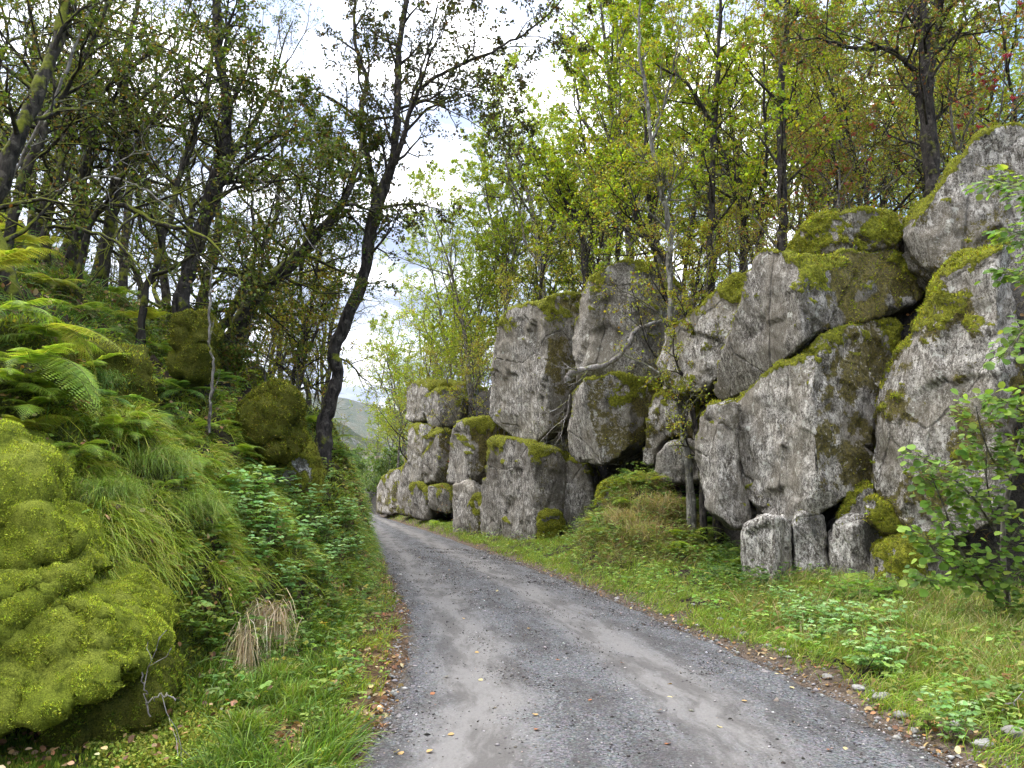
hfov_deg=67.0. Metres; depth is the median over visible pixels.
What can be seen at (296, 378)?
dark tree
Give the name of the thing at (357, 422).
mountain
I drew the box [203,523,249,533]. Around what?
fern
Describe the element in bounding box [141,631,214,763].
dead twig
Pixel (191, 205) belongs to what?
dark tree
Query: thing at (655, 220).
birch tree
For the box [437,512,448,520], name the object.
fern
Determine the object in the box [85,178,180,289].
dark tree
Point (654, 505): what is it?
grass tussock
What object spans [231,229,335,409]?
dark tree
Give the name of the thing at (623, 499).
fern
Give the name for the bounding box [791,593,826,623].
raspberry plant
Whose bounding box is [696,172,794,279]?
birch tree
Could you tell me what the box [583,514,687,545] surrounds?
grass tussock
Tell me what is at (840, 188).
rowan tree
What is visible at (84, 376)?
fern
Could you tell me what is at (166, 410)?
fern
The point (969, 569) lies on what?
hazel shrub
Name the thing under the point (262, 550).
raspberry plant
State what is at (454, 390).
thin tree
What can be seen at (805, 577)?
fern
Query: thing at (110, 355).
fern
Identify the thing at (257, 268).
dark tree
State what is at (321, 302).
bush
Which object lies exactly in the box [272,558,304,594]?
raspberry plant
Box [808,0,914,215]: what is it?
thin tree
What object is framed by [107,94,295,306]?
dark tree
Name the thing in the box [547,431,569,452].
boulder
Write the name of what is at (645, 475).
fern
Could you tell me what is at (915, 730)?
stone
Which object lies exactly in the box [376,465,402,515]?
boulder
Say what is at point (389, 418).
birch tree
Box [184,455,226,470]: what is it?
fern
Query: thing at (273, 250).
dark tree
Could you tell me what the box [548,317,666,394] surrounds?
dead branch
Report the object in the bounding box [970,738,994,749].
stone
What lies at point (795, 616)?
raspberry plant
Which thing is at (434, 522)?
fern
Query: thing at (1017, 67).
birch tree
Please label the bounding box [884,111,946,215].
birch tree
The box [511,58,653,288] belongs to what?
tree
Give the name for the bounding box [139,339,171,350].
fern
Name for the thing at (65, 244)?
dark tree
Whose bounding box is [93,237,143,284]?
dark tree
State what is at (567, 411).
dead branch
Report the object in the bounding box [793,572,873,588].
fern
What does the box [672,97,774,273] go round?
birch tree
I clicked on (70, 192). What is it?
dark tree
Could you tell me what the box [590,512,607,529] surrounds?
raspberry plant
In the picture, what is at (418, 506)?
boulder
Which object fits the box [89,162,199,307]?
dark tree
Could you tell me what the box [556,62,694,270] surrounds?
tree
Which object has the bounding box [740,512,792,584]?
boulder
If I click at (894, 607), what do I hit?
grass tussock
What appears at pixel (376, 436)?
birch tree
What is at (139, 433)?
fern
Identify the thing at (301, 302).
dark tree
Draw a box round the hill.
[313,409,406,479]
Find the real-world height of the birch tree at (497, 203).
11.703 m
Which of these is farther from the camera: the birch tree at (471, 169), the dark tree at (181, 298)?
the birch tree at (471, 169)
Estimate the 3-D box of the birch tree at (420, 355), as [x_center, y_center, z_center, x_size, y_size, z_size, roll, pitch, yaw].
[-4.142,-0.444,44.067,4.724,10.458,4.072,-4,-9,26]
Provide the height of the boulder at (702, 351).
2.502 m
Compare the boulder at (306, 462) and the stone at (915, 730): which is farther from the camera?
the boulder at (306, 462)
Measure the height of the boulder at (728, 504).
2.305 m
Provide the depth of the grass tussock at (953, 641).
6.67 m
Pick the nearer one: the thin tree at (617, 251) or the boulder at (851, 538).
the boulder at (851, 538)
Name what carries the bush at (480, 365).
on the ground at (904, 319)
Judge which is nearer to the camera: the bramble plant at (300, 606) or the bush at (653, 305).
the bramble plant at (300, 606)
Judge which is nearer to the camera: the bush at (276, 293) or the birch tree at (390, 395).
the bush at (276, 293)
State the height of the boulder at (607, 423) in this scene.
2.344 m
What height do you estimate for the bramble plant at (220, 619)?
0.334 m
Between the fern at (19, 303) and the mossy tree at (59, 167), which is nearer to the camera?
the fern at (19, 303)
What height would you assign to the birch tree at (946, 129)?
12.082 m
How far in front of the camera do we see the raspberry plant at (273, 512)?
8.07 m
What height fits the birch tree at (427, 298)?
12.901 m
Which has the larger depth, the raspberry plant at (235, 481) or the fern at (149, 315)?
the fern at (149, 315)
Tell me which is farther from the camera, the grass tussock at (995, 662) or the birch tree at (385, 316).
the birch tree at (385, 316)
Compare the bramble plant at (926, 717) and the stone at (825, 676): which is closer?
the bramble plant at (926, 717)
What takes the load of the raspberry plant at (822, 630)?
on the ground at (904, 319)
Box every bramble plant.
[179,597,214,632]
[193,612,232,644]
[234,573,259,604]
[285,587,314,615]
[300,706,327,736]
[322,584,346,611]
[342,562,364,582]
[363,587,375,597]
[885,631,916,659]
[913,701,944,729]
[993,635,1022,659]
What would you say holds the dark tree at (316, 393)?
on the ground at (904, 319)
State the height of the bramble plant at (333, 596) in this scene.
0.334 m
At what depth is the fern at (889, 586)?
9.46 m
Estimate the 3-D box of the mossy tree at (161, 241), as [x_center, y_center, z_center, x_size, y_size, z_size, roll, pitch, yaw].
[-4.802,-2.949,11.038,2.564,5.586,2.609,0,-8,0]
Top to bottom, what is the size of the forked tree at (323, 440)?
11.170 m
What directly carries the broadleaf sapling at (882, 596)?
on the ground at (904, 319)
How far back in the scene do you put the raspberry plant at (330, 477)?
11.32 m
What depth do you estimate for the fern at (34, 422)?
6.41 m
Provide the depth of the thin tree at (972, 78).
17.70 m
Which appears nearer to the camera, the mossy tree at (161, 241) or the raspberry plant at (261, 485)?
the raspberry plant at (261, 485)
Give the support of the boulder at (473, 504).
on the ground at (904, 319)
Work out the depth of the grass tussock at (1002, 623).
7.42 m
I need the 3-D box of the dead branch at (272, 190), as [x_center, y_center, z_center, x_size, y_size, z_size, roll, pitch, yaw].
[-3.518,-2.606,11.100,1.692,1.609,0.550,-1,-8,11]
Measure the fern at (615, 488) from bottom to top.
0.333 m
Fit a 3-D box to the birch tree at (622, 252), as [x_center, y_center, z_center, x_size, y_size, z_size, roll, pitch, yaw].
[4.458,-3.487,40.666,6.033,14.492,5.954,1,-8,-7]
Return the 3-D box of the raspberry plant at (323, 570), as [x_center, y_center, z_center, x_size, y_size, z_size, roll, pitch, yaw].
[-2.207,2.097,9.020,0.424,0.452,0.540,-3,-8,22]
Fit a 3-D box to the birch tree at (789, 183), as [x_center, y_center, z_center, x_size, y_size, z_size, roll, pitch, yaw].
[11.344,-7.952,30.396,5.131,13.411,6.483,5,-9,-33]
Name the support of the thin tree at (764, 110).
on the ground at (904, 319)
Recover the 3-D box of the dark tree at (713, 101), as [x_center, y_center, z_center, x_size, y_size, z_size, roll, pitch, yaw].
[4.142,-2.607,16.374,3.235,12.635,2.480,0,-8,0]
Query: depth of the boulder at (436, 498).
31.17 m
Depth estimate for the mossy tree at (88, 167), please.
12.16 m
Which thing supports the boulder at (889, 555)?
on the ground at (904, 319)
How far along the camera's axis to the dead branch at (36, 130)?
9.71 m
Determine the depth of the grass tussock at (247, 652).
6.60 m
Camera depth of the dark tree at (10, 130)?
16.29 m
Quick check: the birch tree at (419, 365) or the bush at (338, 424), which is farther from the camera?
the birch tree at (419, 365)
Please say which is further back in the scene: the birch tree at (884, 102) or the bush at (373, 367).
the bush at (373, 367)
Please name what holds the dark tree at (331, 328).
on the ground at (904, 319)
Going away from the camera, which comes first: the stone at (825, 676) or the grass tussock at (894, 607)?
the stone at (825, 676)
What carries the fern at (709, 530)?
on the ground at (904, 319)
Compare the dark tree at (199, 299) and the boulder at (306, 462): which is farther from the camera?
the dark tree at (199, 299)
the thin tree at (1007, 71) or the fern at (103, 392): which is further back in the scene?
the thin tree at (1007, 71)
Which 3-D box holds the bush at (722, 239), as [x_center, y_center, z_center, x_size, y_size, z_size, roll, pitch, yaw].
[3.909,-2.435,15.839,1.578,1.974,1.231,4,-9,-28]
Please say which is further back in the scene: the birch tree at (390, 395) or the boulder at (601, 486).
the birch tree at (390, 395)
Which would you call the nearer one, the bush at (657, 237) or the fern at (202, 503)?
the fern at (202, 503)
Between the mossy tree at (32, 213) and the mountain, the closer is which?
the mossy tree at (32, 213)
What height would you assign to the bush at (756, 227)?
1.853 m
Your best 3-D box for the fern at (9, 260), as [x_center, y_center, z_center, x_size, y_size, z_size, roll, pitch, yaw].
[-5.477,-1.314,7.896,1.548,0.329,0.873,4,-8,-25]
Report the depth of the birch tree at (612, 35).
26.50 m
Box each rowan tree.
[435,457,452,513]
[714,100,924,252]
[751,109,911,242]
[830,0,1023,190]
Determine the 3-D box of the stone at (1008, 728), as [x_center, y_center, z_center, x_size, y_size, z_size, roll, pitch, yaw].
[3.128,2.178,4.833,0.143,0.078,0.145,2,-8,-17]
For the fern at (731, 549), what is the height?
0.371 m
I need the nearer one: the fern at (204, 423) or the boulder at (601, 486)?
the fern at (204, 423)
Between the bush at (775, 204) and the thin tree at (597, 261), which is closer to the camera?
the bush at (775, 204)
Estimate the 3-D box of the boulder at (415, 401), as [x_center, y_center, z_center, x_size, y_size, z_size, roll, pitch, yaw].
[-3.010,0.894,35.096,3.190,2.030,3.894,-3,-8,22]
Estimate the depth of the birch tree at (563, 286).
36.15 m
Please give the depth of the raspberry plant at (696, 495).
17.61 m
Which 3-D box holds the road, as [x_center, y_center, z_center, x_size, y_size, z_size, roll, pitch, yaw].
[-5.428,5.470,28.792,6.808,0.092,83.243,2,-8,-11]
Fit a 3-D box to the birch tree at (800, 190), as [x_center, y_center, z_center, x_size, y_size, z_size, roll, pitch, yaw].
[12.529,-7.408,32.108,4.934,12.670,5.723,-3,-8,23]
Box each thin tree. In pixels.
[371,316,452,459]
[418,309,492,456]
[476,225,556,330]
[502,151,593,304]
[507,157,679,305]
[533,142,647,284]
[560,43,736,281]
[567,100,741,506]
[629,0,764,285]
[648,42,758,269]
[652,217,723,551]
[658,0,818,271]
[671,0,855,251]
[694,61,811,253]
[709,26,837,243]
[712,0,896,231]
[718,19,921,214]
[733,0,995,211]
[750,0,938,227]
[772,39,917,218]
[797,39,942,215]
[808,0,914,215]
[835,27,985,220]
[839,0,972,204]
[878,0,1021,161]
[883,0,1023,130]
[934,69,1022,156]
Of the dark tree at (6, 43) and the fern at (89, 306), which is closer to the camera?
the fern at (89, 306)
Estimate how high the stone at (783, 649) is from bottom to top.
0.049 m
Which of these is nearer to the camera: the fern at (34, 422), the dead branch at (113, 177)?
the fern at (34, 422)
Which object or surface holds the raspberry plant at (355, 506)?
on the ground cover at (247, 693)
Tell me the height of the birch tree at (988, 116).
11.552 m
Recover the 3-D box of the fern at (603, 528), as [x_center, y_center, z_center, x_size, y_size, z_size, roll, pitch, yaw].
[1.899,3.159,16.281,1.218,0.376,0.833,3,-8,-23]
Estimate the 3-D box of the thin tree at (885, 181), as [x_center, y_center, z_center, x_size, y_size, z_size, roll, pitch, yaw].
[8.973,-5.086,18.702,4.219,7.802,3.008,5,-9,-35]
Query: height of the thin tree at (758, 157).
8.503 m
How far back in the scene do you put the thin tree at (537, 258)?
27.76 m
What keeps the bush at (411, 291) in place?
on the ground at (904, 319)
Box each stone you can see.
[779,648,788,652]
[822,673,833,679]
[852,684,864,690]
[872,692,888,700]
[893,710,909,718]
[909,727,918,733]
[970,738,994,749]
[1000,725,1023,738]
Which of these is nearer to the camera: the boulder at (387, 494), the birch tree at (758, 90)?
the birch tree at (758, 90)
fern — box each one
[0,215,78,259]
[0,247,54,270]
[0,298,75,335]
[0,323,109,357]
[0,343,81,387]
[0,368,66,402]
[0,376,115,404]
[1,395,87,426]
[2,414,77,436]
[16,271,96,299]
[28,355,102,424]
[36,323,120,356]
[42,323,126,376]
[51,439,130,470]
[54,301,120,315]
[74,352,136,366]
[77,414,152,437]
[78,381,161,408]
[84,465,135,476]
[103,307,171,320]
[104,428,176,440]
[108,285,149,295]
[114,410,174,429]
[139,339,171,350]
[142,479,196,489]
[152,376,181,388]
[155,378,227,401]
[157,402,194,427]
[166,430,215,448]
[171,499,228,511]
[174,418,235,434]
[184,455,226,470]
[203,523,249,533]
[204,473,246,487]
[211,443,268,460]
[214,369,249,386]
[229,466,282,483]
[305,415,344,423]
[332,449,367,464]
[333,434,359,447]
[428,520,440,527]
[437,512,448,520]
[577,512,601,522]
[585,525,611,534]
[600,484,636,492]
[606,469,649,479]
[612,470,652,484]
[612,497,638,503]
[622,500,674,511]
[623,471,673,481]
[648,541,694,554]
[669,527,722,539]
[688,541,723,550]
[697,528,725,537]
[701,545,740,556]
[707,516,712,524]
[723,558,740,566]
[782,571,815,583]
[785,583,822,593]
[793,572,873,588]
[828,585,917,603]
[858,580,938,595]
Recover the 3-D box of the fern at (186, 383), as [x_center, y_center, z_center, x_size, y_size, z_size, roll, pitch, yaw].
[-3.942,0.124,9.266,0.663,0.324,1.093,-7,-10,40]
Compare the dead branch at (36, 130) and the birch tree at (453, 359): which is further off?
the birch tree at (453, 359)
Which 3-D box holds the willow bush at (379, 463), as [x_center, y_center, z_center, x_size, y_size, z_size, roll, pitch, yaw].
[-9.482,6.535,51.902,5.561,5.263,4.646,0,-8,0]
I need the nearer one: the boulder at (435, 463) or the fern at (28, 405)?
the fern at (28, 405)
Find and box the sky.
[0,0,1023,407]
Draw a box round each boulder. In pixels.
[0,418,86,526]
[0,497,129,645]
[0,560,181,738]
[38,647,187,750]
[59,336,161,423]
[164,307,224,387]
[231,378,308,469]
[277,439,327,516]
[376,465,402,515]
[396,455,411,516]
[405,378,487,423]
[407,422,432,482]
[407,481,442,521]
[421,427,451,484]
[423,386,476,428]
[428,482,452,513]
[447,415,511,484]
[452,478,481,532]
[467,492,481,532]
[479,434,569,540]
[489,290,581,443]
[534,508,567,540]
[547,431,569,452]
[563,455,599,535]
[567,370,660,465]
[572,257,688,385]
[594,476,624,510]
[642,383,702,466]
[654,438,699,485]
[655,269,749,402]
[695,397,756,530]
[712,246,925,400]
[735,316,904,522]
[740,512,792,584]
[786,204,902,253]
[791,509,828,576]
[826,513,880,579]
[835,479,874,518]
[862,492,906,535]
[866,532,956,593]
[870,241,1023,538]
[894,121,1023,303]
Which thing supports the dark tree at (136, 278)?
on the ground at (904, 319)
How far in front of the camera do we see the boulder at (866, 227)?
12.89 m
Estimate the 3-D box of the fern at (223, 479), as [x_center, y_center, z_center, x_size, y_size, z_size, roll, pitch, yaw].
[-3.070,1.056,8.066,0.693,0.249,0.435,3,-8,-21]
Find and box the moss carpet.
[0,212,356,767]
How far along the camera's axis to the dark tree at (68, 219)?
31.62 m
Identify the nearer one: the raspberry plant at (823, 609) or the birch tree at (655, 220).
the raspberry plant at (823, 609)
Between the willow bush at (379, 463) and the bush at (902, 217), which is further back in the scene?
the willow bush at (379, 463)
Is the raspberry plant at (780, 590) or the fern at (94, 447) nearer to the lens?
the fern at (94, 447)
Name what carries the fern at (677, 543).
on the ground at (904, 319)
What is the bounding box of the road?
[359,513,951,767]
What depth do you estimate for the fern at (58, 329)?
6.93 m
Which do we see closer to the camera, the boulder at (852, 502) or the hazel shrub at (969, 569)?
the hazel shrub at (969, 569)
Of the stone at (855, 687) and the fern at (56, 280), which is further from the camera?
the fern at (56, 280)
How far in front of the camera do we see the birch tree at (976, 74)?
22.80 m
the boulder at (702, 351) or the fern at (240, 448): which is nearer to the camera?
the fern at (240, 448)
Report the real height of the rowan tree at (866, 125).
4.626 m
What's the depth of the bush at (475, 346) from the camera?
27.53 m
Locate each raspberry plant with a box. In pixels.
[214,468,250,499]
[219,490,263,536]
[239,464,288,514]
[242,529,283,564]
[247,494,296,539]
[267,470,301,504]
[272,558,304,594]
[277,514,324,560]
[283,483,330,522]
[307,543,343,582]
[312,510,340,541]
[323,470,336,497]
[324,533,349,560]
[333,497,365,529]
[339,531,364,556]
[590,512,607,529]
[608,520,627,537]
[681,485,698,502]
[767,585,801,604]
[778,600,815,633]
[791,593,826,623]
[803,617,839,644]
[806,596,849,634]
[829,625,897,673]
[832,601,872,632]
[850,598,914,637]
[869,635,909,679]
[920,686,992,742]
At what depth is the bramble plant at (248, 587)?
7.24 m
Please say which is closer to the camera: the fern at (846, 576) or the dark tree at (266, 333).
the fern at (846, 576)
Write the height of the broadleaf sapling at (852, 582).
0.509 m
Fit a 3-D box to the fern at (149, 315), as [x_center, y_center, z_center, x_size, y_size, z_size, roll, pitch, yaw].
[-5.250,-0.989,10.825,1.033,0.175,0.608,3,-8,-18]
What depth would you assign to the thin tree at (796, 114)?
17.35 m
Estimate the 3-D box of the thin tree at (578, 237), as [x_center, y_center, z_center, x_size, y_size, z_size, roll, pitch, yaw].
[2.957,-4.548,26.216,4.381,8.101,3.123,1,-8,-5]
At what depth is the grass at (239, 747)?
6.79 m
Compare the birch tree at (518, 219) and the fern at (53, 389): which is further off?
the birch tree at (518, 219)
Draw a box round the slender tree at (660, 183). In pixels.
[613,0,732,541]
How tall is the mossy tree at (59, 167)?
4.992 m
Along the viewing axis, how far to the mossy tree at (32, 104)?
8.93 m
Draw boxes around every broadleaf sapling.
[822,580,846,599]
[829,572,873,602]
[858,580,900,606]
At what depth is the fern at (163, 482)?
7.05 m
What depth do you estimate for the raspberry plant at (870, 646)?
6.45 m
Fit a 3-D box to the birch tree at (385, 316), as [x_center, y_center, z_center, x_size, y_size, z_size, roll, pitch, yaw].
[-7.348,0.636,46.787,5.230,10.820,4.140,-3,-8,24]
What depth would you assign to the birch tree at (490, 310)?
33.68 m
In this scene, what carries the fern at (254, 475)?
on the ground at (904, 319)
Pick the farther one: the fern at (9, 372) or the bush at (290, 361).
the bush at (290, 361)
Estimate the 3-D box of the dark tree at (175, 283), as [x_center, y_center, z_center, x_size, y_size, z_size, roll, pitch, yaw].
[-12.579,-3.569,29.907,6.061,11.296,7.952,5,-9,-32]
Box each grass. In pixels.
[0,217,414,767]
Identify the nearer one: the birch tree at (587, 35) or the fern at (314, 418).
the fern at (314, 418)
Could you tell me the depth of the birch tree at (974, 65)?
25.70 m
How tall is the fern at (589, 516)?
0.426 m
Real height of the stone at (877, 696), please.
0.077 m
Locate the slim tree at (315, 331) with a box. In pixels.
[248,243,356,396]
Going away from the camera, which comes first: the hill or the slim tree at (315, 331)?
the slim tree at (315, 331)
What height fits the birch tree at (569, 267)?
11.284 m
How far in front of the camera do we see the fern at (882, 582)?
9.57 m
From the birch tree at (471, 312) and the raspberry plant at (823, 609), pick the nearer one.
the raspberry plant at (823, 609)
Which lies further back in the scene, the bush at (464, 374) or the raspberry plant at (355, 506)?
the bush at (464, 374)
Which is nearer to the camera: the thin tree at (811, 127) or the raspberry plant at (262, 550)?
the raspberry plant at (262, 550)
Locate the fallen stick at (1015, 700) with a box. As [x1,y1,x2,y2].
[1001,690,1023,710]
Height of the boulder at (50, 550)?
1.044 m
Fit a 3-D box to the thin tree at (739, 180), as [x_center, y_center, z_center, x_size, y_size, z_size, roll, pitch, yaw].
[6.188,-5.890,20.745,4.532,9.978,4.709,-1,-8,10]
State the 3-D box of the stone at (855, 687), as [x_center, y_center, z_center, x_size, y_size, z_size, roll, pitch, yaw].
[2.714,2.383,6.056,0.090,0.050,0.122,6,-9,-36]
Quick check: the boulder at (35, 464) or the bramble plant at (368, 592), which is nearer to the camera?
the boulder at (35, 464)
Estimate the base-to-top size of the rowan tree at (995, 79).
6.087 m
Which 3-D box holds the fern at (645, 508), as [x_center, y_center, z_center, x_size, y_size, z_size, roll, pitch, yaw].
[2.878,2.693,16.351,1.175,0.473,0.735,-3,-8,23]
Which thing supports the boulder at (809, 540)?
on the ground at (904, 319)
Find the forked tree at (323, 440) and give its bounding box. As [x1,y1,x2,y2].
[293,0,614,465]
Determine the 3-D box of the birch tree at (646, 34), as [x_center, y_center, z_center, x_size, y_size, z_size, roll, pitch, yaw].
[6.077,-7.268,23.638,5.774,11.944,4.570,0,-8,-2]
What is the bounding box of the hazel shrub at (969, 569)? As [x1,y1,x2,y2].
[896,164,1023,622]
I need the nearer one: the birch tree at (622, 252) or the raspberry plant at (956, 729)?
the raspberry plant at (956, 729)
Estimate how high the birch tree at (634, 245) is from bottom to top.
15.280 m
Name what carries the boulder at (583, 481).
on the ground at (904, 319)
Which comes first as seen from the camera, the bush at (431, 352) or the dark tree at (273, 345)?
the dark tree at (273, 345)
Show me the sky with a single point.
(333, 10)
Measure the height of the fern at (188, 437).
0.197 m
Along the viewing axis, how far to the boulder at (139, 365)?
8.07 m
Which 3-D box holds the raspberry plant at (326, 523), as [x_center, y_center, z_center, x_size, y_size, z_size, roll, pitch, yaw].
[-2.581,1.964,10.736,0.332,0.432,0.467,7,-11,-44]
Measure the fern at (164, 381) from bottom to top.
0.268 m
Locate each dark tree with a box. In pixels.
[0,0,55,213]
[0,0,152,267]
[0,0,207,296]
[0,0,214,236]
[0,11,43,214]
[3,0,178,255]
[12,82,147,250]
[13,0,269,307]
[20,135,135,293]
[37,96,176,302]
[57,5,285,318]
[70,0,250,276]
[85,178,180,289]
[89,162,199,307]
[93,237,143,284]
[99,83,283,309]
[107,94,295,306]
[118,180,236,318]
[131,0,372,349]
[140,71,382,360]
[151,0,360,316]
[200,166,340,378]
[214,194,310,354]
[222,185,323,347]
[224,182,355,377]
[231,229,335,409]
[235,265,325,371]
[243,176,386,387]
[248,259,286,362]
[261,340,326,407]
[263,211,389,407]
[267,244,377,418]
[624,0,790,547]
[718,0,853,250]
[738,0,1023,197]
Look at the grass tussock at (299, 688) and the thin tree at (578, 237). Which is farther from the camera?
the thin tree at (578, 237)
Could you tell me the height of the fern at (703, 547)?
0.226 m
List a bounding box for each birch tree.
[344,310,416,461]
[357,340,412,467]
[359,405,395,485]
[371,362,420,471]
[374,160,508,413]
[377,318,454,445]
[377,398,407,455]
[387,212,482,379]
[389,291,486,399]
[409,289,489,381]
[418,239,513,385]
[418,317,486,380]
[422,47,594,298]
[443,168,547,330]
[444,221,535,384]
[445,285,492,388]
[449,111,551,303]
[461,90,576,312]
[498,194,576,301]
[507,162,597,292]
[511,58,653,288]
[517,0,710,259]
[526,142,614,292]
[530,118,636,288]
[542,0,683,256]
[542,1,699,266]
[548,195,639,291]
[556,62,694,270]
[582,201,689,291]
[586,12,734,263]
[586,72,716,263]
[623,0,791,269]
[651,128,737,303]
[663,9,810,289]
[670,177,750,294]
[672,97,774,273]
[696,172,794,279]
[719,16,874,239]
[733,0,865,228]
[746,0,913,209]
[767,74,855,237]
[823,51,919,215]
[841,0,1023,181]
[853,23,987,221]
[869,1,1023,145]
[879,40,999,206]
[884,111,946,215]
[891,28,1009,188]
[966,0,1023,122]
[983,20,1023,122]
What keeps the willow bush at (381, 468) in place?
on the ground at (904, 319)
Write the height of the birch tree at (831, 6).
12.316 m
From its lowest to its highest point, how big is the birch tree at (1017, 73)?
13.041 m
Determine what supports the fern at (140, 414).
on the ground at (904, 319)
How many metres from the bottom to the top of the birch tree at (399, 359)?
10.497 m
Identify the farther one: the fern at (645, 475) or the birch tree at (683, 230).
the birch tree at (683, 230)
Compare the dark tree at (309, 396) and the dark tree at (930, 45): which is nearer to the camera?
the dark tree at (930, 45)
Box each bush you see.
[216,276,292,357]
[233,277,308,381]
[256,283,337,389]
[258,271,356,373]
[258,338,324,390]
[334,414,351,442]
[347,443,373,483]
[349,336,409,413]
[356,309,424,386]
[357,457,375,485]
[360,443,407,499]
[361,455,396,485]
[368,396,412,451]
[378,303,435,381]
[382,274,438,352]
[400,352,423,383]
[422,346,456,382]
[449,359,483,404]
[458,336,493,392]
[468,325,494,381]
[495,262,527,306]
[623,218,705,289]
[636,272,666,327]
[649,336,663,380]
[665,274,704,329]
[675,216,739,309]
[685,293,723,335]
[696,183,768,278]
[713,198,787,280]
[750,184,799,253]
[777,204,828,250]
[893,200,917,250]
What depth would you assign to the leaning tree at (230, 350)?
13.39 m
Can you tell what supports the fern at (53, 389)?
on the ground at (904, 319)
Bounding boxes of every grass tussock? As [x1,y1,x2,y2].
[24,244,62,267]
[69,469,173,532]
[81,365,146,397]
[113,438,223,497]
[145,486,253,544]
[200,704,289,749]
[218,611,277,676]
[241,588,307,662]
[247,657,312,683]
[261,672,339,710]
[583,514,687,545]
[593,501,661,530]
[625,489,685,518]
[834,591,963,628]
[857,607,975,652]
[906,623,1020,670]
[924,616,1023,649]
[928,638,1023,685]
[941,601,1023,639]
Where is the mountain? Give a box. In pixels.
[303,392,407,449]
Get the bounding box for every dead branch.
[13,1,106,178]
[47,180,153,302]
[55,125,184,212]
[196,256,233,432]
[224,160,321,253]
[530,395,569,453]
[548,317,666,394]
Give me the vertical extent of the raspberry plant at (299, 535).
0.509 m
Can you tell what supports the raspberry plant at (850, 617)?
on the ground at (904, 319)
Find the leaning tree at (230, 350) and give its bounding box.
[134,95,427,394]
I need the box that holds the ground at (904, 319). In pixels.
[0,213,1023,767]
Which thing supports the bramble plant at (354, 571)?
on the ground at (904, 319)
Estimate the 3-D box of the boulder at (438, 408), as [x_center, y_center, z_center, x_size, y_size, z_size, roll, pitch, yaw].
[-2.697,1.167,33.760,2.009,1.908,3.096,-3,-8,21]
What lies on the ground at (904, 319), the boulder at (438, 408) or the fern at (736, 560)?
the fern at (736, 560)
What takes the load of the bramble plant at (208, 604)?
on the ground at (904, 319)
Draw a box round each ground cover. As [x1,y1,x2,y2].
[4,312,399,767]
[436,461,1023,739]
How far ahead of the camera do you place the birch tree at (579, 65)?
23.54 m
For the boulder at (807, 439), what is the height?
3.523 m
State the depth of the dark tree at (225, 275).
23.86 m
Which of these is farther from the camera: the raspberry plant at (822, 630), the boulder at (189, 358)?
the boulder at (189, 358)
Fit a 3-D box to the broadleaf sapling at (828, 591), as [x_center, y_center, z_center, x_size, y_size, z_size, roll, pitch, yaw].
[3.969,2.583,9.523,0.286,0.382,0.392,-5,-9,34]
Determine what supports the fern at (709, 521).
on the ground at (904, 319)
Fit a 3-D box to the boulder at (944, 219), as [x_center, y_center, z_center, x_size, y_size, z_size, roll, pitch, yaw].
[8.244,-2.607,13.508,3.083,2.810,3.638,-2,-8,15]
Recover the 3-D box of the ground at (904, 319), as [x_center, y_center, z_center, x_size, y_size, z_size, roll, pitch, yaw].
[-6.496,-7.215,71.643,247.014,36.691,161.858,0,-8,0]
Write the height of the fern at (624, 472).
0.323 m
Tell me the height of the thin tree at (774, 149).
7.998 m
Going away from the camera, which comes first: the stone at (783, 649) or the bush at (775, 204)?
the stone at (783, 649)
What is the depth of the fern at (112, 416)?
6.96 m
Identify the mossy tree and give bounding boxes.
[0,0,110,236]
[0,0,139,307]
[0,0,190,262]
[0,0,208,269]
[3,0,176,275]
[11,0,270,296]
[75,127,274,307]
[87,3,269,345]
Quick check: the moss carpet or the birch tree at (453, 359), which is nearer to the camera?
the moss carpet
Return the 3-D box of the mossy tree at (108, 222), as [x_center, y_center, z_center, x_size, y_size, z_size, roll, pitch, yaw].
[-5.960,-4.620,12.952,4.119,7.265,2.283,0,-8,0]
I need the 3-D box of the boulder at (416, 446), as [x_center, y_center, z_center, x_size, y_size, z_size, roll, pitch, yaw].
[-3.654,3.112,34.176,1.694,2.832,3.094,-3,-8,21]
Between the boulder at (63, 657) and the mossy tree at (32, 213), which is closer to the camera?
the boulder at (63, 657)
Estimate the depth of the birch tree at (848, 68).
24.19 m
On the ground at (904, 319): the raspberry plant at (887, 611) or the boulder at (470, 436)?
the raspberry plant at (887, 611)
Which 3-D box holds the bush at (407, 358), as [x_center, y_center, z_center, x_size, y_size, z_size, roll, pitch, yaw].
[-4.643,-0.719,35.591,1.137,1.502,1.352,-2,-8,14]
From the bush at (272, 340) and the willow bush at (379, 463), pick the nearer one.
the bush at (272, 340)
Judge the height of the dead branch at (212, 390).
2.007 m
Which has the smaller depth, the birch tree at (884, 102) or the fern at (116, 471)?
the fern at (116, 471)
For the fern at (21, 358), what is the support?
on the ground at (904, 319)
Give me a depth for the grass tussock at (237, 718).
4.91 m
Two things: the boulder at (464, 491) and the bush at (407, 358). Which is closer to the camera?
the boulder at (464, 491)
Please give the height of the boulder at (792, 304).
2.568 m
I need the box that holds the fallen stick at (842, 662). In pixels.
[834,643,887,681]
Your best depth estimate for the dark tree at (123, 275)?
17.88 m
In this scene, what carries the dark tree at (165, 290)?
on the ground at (904, 319)

